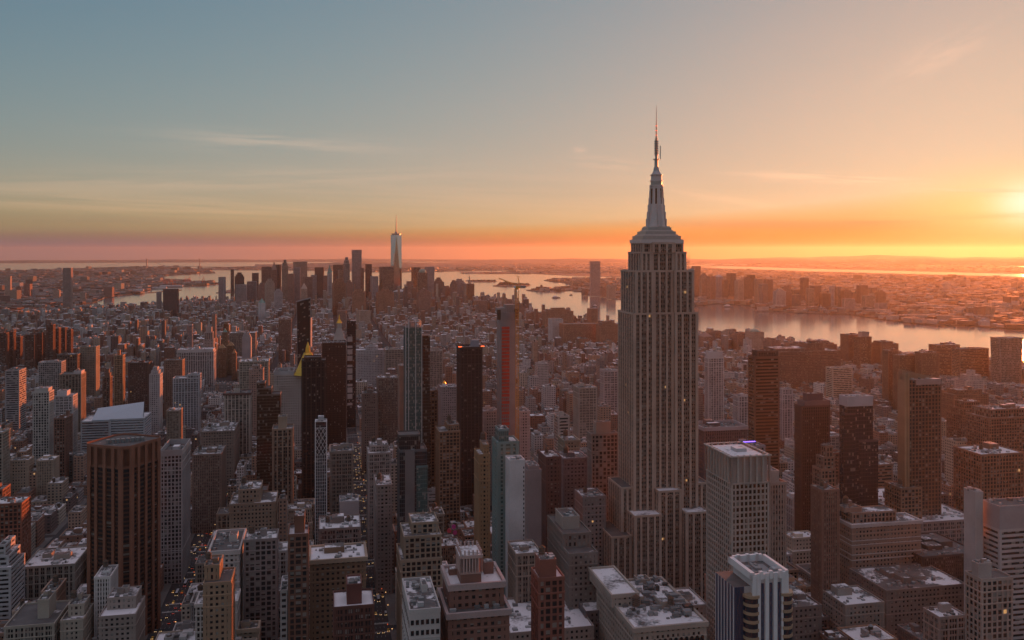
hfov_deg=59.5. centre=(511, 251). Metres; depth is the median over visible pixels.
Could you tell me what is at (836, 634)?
masonry building
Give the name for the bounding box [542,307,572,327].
riverfront block
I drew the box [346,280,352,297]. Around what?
downtown tower
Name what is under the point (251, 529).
water tank
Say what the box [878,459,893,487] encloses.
masonry building
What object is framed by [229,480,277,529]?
hotel block
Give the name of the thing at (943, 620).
white gable building
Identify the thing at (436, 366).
stone block
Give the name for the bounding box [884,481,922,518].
narrow brown building
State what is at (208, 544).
masonry building
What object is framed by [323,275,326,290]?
downtown tower
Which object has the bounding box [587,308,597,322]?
riverfront block
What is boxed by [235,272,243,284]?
downtown tower
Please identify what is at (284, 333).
slab tower
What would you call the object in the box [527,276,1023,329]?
jersey city land
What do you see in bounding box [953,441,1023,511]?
office loft building
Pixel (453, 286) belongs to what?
downtown tower
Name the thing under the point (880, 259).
distant hills
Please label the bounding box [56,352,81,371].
apartment block
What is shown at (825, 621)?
masonry building
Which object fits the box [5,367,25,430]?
office block
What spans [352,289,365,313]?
downtown tower
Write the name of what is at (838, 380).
white office block
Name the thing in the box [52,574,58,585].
water tank
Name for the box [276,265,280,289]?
downtown tower
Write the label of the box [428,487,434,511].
masonry building
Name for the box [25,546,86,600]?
columned block
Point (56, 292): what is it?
downtown tower
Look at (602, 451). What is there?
dark grid tower
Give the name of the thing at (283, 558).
masonry building
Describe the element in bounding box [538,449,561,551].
dark brick block
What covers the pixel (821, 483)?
water tank
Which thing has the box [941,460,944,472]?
masonry building
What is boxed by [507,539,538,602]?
tan gabled building
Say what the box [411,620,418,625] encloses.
window
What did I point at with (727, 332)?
riverfront block
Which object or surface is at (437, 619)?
window
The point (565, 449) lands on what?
water tank
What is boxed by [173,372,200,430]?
white striped building
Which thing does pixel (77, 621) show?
cream block
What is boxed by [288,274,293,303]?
downtown tower
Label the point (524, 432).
tower
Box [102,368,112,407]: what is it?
brown tower
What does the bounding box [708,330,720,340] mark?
riverfront block
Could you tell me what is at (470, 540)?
masonry building
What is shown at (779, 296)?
riverside tower
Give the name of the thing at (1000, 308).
shore houses
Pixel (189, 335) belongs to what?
glass office building
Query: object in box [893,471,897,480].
masonry building
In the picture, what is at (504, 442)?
teal glass apartment tower
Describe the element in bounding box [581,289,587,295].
riverside tower
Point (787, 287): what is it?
riverside tower
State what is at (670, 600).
water tank
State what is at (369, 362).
white stone block
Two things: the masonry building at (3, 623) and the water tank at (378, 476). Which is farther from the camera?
the water tank at (378, 476)
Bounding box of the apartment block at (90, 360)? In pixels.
[79,345,99,396]
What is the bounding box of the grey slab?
[243,527,278,639]
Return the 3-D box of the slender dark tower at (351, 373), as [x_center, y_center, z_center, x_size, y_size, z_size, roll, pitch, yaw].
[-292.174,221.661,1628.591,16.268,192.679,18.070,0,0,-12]
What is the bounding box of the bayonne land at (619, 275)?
[461,267,1023,278]
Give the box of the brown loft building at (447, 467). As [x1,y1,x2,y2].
[435,419,459,531]
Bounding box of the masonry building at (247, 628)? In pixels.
[236,619,260,639]
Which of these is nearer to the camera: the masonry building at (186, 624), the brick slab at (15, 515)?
the masonry building at (186, 624)
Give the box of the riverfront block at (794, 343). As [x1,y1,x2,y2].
[787,341,798,345]
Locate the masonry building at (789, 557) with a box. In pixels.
[787,551,792,563]
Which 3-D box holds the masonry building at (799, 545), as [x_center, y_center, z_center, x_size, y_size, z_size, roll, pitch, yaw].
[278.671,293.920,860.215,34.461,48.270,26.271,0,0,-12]
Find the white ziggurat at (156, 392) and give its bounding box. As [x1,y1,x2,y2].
[149,366,162,433]
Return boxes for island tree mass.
[471,279,611,289]
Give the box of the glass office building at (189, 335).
[187,324,192,347]
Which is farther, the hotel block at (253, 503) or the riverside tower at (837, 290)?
the riverside tower at (837, 290)
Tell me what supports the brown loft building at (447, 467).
on the pavement
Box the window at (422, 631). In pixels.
[421,630,428,634]
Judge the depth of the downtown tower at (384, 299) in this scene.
4259.62 m
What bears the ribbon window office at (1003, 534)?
on the pavement
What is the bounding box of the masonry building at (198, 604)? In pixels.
[194,588,240,639]
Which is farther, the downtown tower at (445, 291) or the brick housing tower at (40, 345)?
the downtown tower at (445, 291)
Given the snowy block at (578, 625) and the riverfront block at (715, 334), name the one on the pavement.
the snowy block at (578, 625)
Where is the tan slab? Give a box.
[166,407,182,441]
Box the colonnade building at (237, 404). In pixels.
[223,388,252,459]
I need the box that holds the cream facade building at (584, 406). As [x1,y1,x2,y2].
[573,382,596,439]
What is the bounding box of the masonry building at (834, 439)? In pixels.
[830,431,838,449]
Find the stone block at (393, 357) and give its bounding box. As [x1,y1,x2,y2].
[384,347,403,374]
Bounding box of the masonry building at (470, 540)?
[465,539,491,550]
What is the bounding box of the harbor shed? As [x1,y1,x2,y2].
[159,285,182,286]
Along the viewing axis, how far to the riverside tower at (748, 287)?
5807.34 m
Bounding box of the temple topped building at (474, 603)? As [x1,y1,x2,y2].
[437,541,511,639]
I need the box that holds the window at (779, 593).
[761,592,780,638]
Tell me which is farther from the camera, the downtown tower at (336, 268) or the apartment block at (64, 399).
the downtown tower at (336, 268)
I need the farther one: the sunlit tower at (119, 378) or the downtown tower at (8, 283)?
the downtown tower at (8, 283)
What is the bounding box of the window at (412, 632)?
[411,630,418,635]
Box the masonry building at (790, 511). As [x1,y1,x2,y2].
[787,492,793,531]
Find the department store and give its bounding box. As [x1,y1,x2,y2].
[878,487,963,543]
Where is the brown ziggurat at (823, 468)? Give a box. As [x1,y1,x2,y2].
[812,443,835,486]
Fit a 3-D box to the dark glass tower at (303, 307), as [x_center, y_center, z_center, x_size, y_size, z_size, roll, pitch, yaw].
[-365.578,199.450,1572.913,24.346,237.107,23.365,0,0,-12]
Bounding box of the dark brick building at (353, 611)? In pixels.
[333,574,374,639]
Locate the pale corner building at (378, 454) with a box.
[366,438,390,557]
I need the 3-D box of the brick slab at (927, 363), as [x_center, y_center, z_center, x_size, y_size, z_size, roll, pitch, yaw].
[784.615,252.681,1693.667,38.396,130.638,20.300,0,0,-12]
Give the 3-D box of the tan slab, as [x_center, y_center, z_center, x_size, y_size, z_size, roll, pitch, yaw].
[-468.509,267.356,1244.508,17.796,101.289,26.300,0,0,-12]
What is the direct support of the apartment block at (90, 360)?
on the pavement
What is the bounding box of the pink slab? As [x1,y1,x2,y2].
[398,364,403,430]
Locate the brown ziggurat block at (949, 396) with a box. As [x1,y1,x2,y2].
[941,386,988,418]
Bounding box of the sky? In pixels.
[0,0,1023,260]
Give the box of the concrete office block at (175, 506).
[161,438,190,583]
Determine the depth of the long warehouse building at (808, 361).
2038.70 m
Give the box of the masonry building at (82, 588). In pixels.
[76,583,86,594]
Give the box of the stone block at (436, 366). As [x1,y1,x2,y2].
[430,347,442,386]
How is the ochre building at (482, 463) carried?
on the pavement
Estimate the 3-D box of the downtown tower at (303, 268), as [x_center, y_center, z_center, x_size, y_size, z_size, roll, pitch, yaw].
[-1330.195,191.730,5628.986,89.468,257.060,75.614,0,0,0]
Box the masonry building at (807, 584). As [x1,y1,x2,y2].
[798,576,810,592]
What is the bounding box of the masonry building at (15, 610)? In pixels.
[12,601,35,615]
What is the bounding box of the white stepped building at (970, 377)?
[954,369,983,391]
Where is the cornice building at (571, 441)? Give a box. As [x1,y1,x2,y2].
[557,434,580,450]
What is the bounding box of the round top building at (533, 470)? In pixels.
[525,460,541,546]
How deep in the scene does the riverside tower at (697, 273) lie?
6253.89 m
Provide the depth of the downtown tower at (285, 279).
5005.09 m
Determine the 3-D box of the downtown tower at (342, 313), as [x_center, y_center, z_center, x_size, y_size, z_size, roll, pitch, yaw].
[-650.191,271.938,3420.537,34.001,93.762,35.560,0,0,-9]
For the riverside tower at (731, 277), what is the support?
on the jersey city land at (814, 312)
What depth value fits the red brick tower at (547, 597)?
472.48 m
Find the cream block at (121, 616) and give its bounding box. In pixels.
[98,584,145,639]
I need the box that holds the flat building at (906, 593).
[849,563,963,637]
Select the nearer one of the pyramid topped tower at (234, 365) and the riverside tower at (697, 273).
the pyramid topped tower at (234, 365)
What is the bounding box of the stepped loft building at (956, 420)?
[946,399,979,437]
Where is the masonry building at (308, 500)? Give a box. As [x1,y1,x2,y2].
[294,498,314,527]
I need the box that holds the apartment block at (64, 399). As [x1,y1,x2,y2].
[54,389,77,451]
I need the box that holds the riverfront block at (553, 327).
[548,318,562,341]
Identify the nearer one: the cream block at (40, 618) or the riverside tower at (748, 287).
the cream block at (40, 618)
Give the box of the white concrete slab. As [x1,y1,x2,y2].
[505,455,524,597]
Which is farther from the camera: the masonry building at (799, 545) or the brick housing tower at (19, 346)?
the brick housing tower at (19, 346)
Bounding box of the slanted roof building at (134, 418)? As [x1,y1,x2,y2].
[81,402,150,450]
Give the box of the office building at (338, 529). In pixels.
[318,513,360,544]
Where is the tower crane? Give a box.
[499,276,525,439]
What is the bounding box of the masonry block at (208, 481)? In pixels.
[192,445,225,532]
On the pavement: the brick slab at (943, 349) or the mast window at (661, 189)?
the brick slab at (943, 349)
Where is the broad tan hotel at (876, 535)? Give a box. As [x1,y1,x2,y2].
[840,499,922,584]
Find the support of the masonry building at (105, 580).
on the pavement
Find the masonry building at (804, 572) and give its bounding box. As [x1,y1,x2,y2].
[795,563,810,583]
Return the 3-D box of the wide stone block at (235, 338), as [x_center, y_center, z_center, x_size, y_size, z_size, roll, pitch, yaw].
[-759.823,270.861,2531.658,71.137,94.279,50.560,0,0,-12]
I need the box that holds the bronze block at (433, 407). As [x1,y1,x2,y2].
[430,387,437,487]
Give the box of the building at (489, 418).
[483,405,496,504]
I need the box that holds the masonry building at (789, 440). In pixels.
[785,438,793,444]
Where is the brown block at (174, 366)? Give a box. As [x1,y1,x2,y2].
[164,357,184,418]
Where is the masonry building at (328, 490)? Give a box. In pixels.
[327,471,329,510]
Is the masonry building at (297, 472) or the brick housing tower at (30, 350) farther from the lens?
the brick housing tower at (30, 350)
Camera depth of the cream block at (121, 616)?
641.80 m
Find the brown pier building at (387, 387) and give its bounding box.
[376,373,397,445]
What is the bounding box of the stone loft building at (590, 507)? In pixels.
[574,488,606,565]
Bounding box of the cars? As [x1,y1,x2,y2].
[162,405,389,636]
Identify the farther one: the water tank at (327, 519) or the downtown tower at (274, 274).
the downtown tower at (274, 274)
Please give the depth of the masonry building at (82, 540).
908.51 m
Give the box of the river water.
[0,262,1023,360]
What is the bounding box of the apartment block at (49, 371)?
[38,360,65,395]
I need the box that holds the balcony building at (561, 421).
[554,411,569,450]
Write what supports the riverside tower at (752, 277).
on the jersey city land at (814, 312)
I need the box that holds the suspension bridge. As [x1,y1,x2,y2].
[94,259,239,268]
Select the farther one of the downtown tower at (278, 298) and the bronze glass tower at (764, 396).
the downtown tower at (278, 298)
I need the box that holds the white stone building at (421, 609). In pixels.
[402,576,440,639]
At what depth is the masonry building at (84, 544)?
878.98 m
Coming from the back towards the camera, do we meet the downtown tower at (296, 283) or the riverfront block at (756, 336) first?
the downtown tower at (296, 283)
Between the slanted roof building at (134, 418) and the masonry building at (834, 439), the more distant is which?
the slanted roof building at (134, 418)
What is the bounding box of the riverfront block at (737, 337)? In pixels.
[730,331,744,349]
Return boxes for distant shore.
[444,261,703,263]
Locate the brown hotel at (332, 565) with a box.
[309,542,367,639]
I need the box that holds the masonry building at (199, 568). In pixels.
[195,555,205,582]
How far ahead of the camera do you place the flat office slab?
906.05 m
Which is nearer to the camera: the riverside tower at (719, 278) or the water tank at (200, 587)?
the water tank at (200, 587)
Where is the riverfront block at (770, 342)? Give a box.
[763,338,780,348]
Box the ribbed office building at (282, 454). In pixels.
[272,414,293,520]
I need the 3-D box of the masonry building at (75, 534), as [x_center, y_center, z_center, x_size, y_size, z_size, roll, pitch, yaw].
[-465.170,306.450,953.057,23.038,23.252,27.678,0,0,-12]
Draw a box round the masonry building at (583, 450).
[580,447,586,454]
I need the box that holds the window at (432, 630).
[431,629,438,633]
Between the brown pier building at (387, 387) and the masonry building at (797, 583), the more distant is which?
the brown pier building at (387, 387)
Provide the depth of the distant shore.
30931.59 m
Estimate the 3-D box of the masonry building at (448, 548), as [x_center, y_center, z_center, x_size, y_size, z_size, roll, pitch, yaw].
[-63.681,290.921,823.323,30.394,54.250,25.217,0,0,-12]
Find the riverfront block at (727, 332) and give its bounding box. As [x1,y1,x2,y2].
[721,329,734,338]
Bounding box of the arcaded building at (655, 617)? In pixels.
[588,565,708,639]
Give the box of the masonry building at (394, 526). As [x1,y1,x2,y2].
[392,524,396,566]
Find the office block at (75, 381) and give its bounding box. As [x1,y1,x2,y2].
[59,368,85,431]
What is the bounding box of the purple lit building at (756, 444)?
[727,439,765,453]
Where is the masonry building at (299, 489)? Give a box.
[298,479,300,498]
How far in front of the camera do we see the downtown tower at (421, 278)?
5155.57 m
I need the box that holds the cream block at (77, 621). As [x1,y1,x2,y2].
[60,592,93,639]
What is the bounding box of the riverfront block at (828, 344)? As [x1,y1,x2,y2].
[817,340,836,349]
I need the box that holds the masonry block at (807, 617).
[789,583,821,639]
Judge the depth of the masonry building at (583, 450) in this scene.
1231.06 m
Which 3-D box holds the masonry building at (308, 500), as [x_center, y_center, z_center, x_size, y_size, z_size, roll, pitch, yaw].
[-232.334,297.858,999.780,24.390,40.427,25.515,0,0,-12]
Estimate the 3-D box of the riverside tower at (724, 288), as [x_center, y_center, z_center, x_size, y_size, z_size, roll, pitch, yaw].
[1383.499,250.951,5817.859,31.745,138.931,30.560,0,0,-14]
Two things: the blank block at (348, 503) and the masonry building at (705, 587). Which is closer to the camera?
the masonry building at (705, 587)
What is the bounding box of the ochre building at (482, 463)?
[474,440,490,558]
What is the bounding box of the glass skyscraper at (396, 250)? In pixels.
[391,222,401,290]
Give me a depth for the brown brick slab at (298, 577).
561.74 m
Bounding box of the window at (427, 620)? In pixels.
[421,619,428,624]
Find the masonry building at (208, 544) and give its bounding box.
[206,539,211,550]
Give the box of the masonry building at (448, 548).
[442,536,459,563]
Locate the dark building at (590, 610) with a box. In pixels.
[578,601,598,639]
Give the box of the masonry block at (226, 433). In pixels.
[200,421,238,491]
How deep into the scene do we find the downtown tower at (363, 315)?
3508.21 m
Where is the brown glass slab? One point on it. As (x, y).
(334, 352)
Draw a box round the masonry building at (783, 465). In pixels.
[780,459,787,478]
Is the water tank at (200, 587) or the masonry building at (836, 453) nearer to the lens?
the water tank at (200, 587)
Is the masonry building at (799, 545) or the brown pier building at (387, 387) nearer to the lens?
the masonry building at (799, 545)
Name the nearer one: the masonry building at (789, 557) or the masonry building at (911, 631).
the masonry building at (911, 631)
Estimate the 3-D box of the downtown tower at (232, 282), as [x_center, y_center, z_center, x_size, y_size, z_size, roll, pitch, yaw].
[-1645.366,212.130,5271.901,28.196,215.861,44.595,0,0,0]
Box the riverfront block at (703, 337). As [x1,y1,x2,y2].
[698,332,712,346]
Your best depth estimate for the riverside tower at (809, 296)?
5054.22 m
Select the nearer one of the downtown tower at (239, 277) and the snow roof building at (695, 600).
the snow roof building at (695, 600)
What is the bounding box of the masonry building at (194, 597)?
[190,589,202,620]
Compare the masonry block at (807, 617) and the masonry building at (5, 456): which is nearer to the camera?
the masonry block at (807, 617)
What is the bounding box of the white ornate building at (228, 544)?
[208,528,246,620]
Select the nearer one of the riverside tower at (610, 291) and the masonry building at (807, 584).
the masonry building at (807, 584)
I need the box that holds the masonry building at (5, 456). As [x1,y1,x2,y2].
[0,427,10,483]
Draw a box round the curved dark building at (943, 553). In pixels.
[913,532,963,581]
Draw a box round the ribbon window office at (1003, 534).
[983,497,1023,639]
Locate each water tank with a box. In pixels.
[19,599,24,606]
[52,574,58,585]
[70,590,77,602]
[103,559,107,569]
[198,584,202,590]
[205,551,212,562]
[241,476,246,485]
[248,524,255,537]
[325,516,329,525]
[346,515,350,523]
[376,472,380,482]
[480,431,486,444]
[537,545,545,559]
[563,429,568,437]
[563,446,568,456]
[630,594,640,613]
[667,595,673,606]
[819,480,823,488]
[843,495,849,507]
[898,478,902,486]
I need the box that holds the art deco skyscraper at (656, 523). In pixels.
[603,106,705,600]
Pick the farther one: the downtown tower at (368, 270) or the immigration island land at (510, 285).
the immigration island land at (510, 285)
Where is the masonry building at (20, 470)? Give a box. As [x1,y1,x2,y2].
[10,455,33,495]
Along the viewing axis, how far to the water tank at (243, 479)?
846.75 m
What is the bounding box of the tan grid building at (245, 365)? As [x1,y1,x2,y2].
[238,357,269,389]
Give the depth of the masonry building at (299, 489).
1097.93 m
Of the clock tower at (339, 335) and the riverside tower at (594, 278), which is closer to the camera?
the clock tower at (339, 335)
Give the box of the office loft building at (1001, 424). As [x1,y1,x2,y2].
[965,403,1023,451]
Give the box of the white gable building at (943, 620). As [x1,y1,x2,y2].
[922,602,964,639]
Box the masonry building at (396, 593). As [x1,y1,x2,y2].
[395,567,396,621]
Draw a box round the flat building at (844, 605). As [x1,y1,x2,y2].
[822,583,884,629]
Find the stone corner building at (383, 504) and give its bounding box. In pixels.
[374,474,392,594]
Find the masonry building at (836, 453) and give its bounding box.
[833,448,838,482]
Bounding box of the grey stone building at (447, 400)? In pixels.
[438,383,456,424]
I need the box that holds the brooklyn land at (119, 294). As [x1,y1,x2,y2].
[10,272,214,309]
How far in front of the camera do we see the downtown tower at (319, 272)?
5355.38 m
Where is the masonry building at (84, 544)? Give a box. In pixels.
[70,543,86,546]
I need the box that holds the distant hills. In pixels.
[0,255,1023,267]
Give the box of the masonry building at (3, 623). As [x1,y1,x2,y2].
[0,620,8,639]
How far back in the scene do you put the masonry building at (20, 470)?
1108.15 m
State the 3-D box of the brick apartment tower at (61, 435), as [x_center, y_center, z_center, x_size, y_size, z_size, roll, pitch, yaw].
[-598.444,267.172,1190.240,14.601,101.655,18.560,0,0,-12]
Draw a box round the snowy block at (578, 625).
[506,597,593,639]
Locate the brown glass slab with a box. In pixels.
[322,340,345,445]
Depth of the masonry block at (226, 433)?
1188.01 m
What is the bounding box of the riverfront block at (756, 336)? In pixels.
[745,329,763,348]
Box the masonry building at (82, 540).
[76,537,86,544]
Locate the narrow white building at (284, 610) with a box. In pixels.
[280,575,287,639]
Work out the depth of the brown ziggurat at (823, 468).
763.94 m
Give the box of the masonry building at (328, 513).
[314,511,329,527]
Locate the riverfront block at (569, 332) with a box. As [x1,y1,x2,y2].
[559,322,597,345]
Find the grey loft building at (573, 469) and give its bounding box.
[556,450,586,509]
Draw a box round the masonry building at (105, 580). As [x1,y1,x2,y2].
[94,564,117,636]
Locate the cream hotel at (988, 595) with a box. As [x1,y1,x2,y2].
[964,558,1013,639]
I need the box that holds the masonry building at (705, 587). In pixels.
[704,573,705,601]
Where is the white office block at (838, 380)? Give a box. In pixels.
[826,366,852,398]
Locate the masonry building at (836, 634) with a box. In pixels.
[819,629,847,639]
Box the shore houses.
[0,263,1023,328]
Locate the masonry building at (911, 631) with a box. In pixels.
[897,622,922,639]
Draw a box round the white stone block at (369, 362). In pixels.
[356,343,383,387]
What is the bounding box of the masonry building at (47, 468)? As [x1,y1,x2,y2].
[36,455,59,495]
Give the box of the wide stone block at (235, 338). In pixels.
[229,330,256,356]
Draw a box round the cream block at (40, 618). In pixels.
[3,589,70,639]
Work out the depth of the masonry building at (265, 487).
995.67 m
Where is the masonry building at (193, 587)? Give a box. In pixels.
[186,582,202,594]
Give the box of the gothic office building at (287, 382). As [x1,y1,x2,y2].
[274,342,312,445]
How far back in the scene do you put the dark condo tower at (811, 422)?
933.30 m
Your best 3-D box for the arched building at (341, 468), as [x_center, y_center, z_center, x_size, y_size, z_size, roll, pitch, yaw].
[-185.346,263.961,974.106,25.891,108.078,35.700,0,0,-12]
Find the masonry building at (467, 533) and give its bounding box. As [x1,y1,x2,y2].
[460,528,491,544]
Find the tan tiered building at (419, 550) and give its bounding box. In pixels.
[396,512,441,639]
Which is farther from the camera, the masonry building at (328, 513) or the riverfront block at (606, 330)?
the riverfront block at (606, 330)
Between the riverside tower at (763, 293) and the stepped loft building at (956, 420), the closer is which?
the stepped loft building at (956, 420)
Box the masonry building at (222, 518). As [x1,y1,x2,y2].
[216,507,228,529]
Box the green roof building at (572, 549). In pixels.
[547,507,597,608]
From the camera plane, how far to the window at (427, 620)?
426.35 m
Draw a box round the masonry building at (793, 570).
[787,562,798,579]
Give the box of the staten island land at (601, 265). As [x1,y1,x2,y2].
[206,262,712,271]
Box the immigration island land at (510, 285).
[493,283,529,286]
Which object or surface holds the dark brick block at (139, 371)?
on the pavement
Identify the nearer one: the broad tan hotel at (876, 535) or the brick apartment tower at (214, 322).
the broad tan hotel at (876, 535)
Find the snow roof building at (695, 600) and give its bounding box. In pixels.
[675,587,705,617]
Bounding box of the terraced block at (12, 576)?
[0,535,24,619]
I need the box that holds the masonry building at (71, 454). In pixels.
[69,451,86,483]
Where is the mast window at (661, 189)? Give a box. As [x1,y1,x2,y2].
[651,188,662,203]
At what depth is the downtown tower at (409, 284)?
4902.73 m
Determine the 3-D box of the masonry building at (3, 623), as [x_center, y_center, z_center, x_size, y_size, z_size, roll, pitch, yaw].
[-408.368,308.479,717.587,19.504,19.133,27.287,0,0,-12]
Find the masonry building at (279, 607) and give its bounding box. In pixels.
[279,582,280,636]
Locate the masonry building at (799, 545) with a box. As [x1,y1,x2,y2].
[787,530,810,565]
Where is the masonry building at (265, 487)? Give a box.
[263,485,268,490]
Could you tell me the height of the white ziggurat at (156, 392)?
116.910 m
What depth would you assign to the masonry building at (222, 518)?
971.78 m
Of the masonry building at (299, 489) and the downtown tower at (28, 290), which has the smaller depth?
the masonry building at (299, 489)
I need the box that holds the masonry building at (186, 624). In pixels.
[173,620,194,630]
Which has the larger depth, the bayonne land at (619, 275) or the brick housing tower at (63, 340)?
the bayonne land at (619, 275)
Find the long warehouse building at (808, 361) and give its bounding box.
[764,340,840,388]
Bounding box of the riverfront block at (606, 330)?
[596,321,617,342]
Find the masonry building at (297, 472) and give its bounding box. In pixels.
[294,469,300,483]
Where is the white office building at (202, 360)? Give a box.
[177,346,215,384]
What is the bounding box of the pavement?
[31,375,947,639]
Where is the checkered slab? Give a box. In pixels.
[63,268,72,309]
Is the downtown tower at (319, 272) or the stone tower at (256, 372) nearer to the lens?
the stone tower at (256, 372)
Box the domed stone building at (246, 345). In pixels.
[242,333,251,358]
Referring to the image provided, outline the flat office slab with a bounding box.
[698,419,747,479]
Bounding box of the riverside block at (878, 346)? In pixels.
[872,340,898,364]
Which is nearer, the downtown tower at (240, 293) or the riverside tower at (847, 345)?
the riverside tower at (847, 345)
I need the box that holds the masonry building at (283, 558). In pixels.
[279,541,287,581]
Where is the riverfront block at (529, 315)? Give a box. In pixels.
[526,312,541,320]
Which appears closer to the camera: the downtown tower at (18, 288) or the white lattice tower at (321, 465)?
the white lattice tower at (321, 465)
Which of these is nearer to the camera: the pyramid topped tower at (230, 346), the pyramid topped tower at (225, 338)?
the pyramid topped tower at (230, 346)
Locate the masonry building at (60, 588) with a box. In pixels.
[41,578,66,600]
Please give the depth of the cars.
887.67 m
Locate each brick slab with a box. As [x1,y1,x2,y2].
[0,482,10,496]
[0,495,31,562]
[288,509,309,639]
[882,348,898,405]
[893,353,914,409]
[915,351,939,377]
[929,342,959,374]
[951,347,988,377]
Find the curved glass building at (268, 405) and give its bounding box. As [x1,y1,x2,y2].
[257,380,280,490]
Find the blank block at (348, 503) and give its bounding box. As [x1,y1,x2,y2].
[339,493,358,514]
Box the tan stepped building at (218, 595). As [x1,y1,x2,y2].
[202,554,235,639]
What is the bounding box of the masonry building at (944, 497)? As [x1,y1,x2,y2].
[941,491,949,505]
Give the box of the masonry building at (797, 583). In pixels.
[789,574,805,592]
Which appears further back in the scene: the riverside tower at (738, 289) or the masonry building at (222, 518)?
the riverside tower at (738, 289)
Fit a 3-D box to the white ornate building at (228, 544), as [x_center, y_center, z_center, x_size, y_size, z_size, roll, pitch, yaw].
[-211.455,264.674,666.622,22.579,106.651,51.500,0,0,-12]
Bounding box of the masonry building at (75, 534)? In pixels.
[59,527,86,542]
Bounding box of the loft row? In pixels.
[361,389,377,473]
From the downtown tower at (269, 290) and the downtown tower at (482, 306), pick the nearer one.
the downtown tower at (482, 306)
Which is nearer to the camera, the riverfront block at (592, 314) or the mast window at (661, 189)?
the mast window at (661, 189)
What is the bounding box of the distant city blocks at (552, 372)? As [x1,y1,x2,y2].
[0,282,1023,639]
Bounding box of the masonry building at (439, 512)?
[429,506,444,536]
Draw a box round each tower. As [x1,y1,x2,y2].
[0,331,8,365]
[4,276,11,295]
[7,331,15,367]
[15,286,21,297]
[16,335,22,358]
[24,284,31,296]
[24,333,36,369]
[32,386,53,463]
[35,331,44,365]
[46,323,55,359]
[53,289,60,297]
[53,414,68,476]
[55,327,60,359]
[61,327,66,352]
[64,409,72,451]
[66,328,72,352]
[80,292,85,300]
[87,433,160,635]
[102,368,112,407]
[103,287,113,296]
[114,350,124,405]
[156,292,161,308]
[163,289,178,316]
[203,322,214,346]
[212,314,215,341]
[217,344,226,377]
[218,277,225,303]
[222,329,227,346]
[223,323,227,331]
[226,341,234,374]
[231,269,233,296]
[232,349,236,379]
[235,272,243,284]
[235,284,246,306]
[247,281,256,303]
[249,363,263,435]
[252,273,258,285]
[257,283,264,301]
[258,298,264,320]
[261,267,271,283]
[265,279,274,309]
[271,262,276,289]
[274,289,282,308]
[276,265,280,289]
[278,319,291,362]
[282,260,287,301]
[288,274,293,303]
[293,262,306,299]
[294,267,299,302]
[296,297,310,366]
[301,283,306,299]
[301,355,325,511]
[303,277,311,304]
[311,275,316,302]
[315,267,323,298]
[315,415,326,544]
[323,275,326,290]
[327,264,331,294]
[332,279,345,314]
[333,265,342,282]
[333,315,346,361]
[337,310,345,330]
[338,270,342,280]
[343,257,349,283]
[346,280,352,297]
[347,320,355,426]
[352,250,361,291]
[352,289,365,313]
[356,310,370,324]
[361,268,363,290]
[365,264,371,297]
[370,276,377,297]
[376,289,393,313]
[379,267,393,291]
[393,289,402,300]
[397,430,427,542]
[404,320,429,487]
[406,281,412,292]
[411,267,420,287]
[416,289,430,316]
[417,269,426,291]
[425,267,433,293]
[434,277,442,298]
[441,286,449,299]
[450,280,456,299]
[455,279,464,297]
[456,339,483,505]
[466,284,473,302]
[477,300,486,314]
[492,425,518,594]
[495,304,517,435]
[505,299,511,303]
[513,303,524,318]
[516,407,529,459]
[530,552,564,639]
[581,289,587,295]
[587,420,617,519]
[590,261,599,295]
[600,287,605,296]
[600,368,617,412]
[606,285,615,298]
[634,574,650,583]
[692,266,700,296]
[699,273,706,296]
[703,441,771,639]
[704,350,723,419]
[707,276,715,299]
[715,552,792,639]
[716,275,722,297]
[722,279,727,298]
[726,273,735,295]
[733,393,747,424]
[734,280,743,299]
[743,277,752,299]
[747,275,754,295]
[748,349,779,477]
[754,279,762,302]
[759,284,767,303]
[763,279,772,300]
[767,465,786,568]
[773,289,785,305]
[780,387,792,444]
[783,285,790,291]
[786,291,791,307]
[791,295,800,306]
[794,392,829,531]
[800,278,808,300]
[806,288,813,305]
[810,286,820,302]
[810,481,839,610]
[819,293,830,306]
[829,286,834,304]
[834,286,840,306]
[839,393,877,515]
[840,290,851,306]
[840,333,857,361]
[842,298,854,309]
[853,331,871,367]
[856,285,867,303]
[861,295,875,306]
[874,290,885,302]
[874,303,886,308]
[898,369,941,515]
[964,486,982,612]
[990,336,1022,382]
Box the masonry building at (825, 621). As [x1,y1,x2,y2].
[822,611,829,630]
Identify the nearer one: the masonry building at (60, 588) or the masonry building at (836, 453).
the masonry building at (60, 588)
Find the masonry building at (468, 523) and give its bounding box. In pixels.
[462,519,473,527]
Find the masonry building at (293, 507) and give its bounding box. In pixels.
[288,502,312,539]
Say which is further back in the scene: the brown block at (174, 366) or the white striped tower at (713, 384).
the brown block at (174, 366)
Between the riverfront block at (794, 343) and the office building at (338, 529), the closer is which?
the office building at (338, 529)
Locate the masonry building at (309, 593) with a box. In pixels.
[309,567,309,611]
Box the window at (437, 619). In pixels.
[431,618,438,623]
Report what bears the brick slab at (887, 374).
on the pavement
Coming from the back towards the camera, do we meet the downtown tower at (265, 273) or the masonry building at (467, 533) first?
the downtown tower at (265, 273)
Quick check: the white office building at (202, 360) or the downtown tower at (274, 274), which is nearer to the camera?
the white office building at (202, 360)
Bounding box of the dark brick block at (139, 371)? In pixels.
[128,360,151,411]
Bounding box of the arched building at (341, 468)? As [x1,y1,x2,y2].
[329,443,353,514]
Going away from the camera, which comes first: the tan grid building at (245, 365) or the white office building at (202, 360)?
the tan grid building at (245, 365)
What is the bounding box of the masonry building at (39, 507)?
[31,504,54,510]

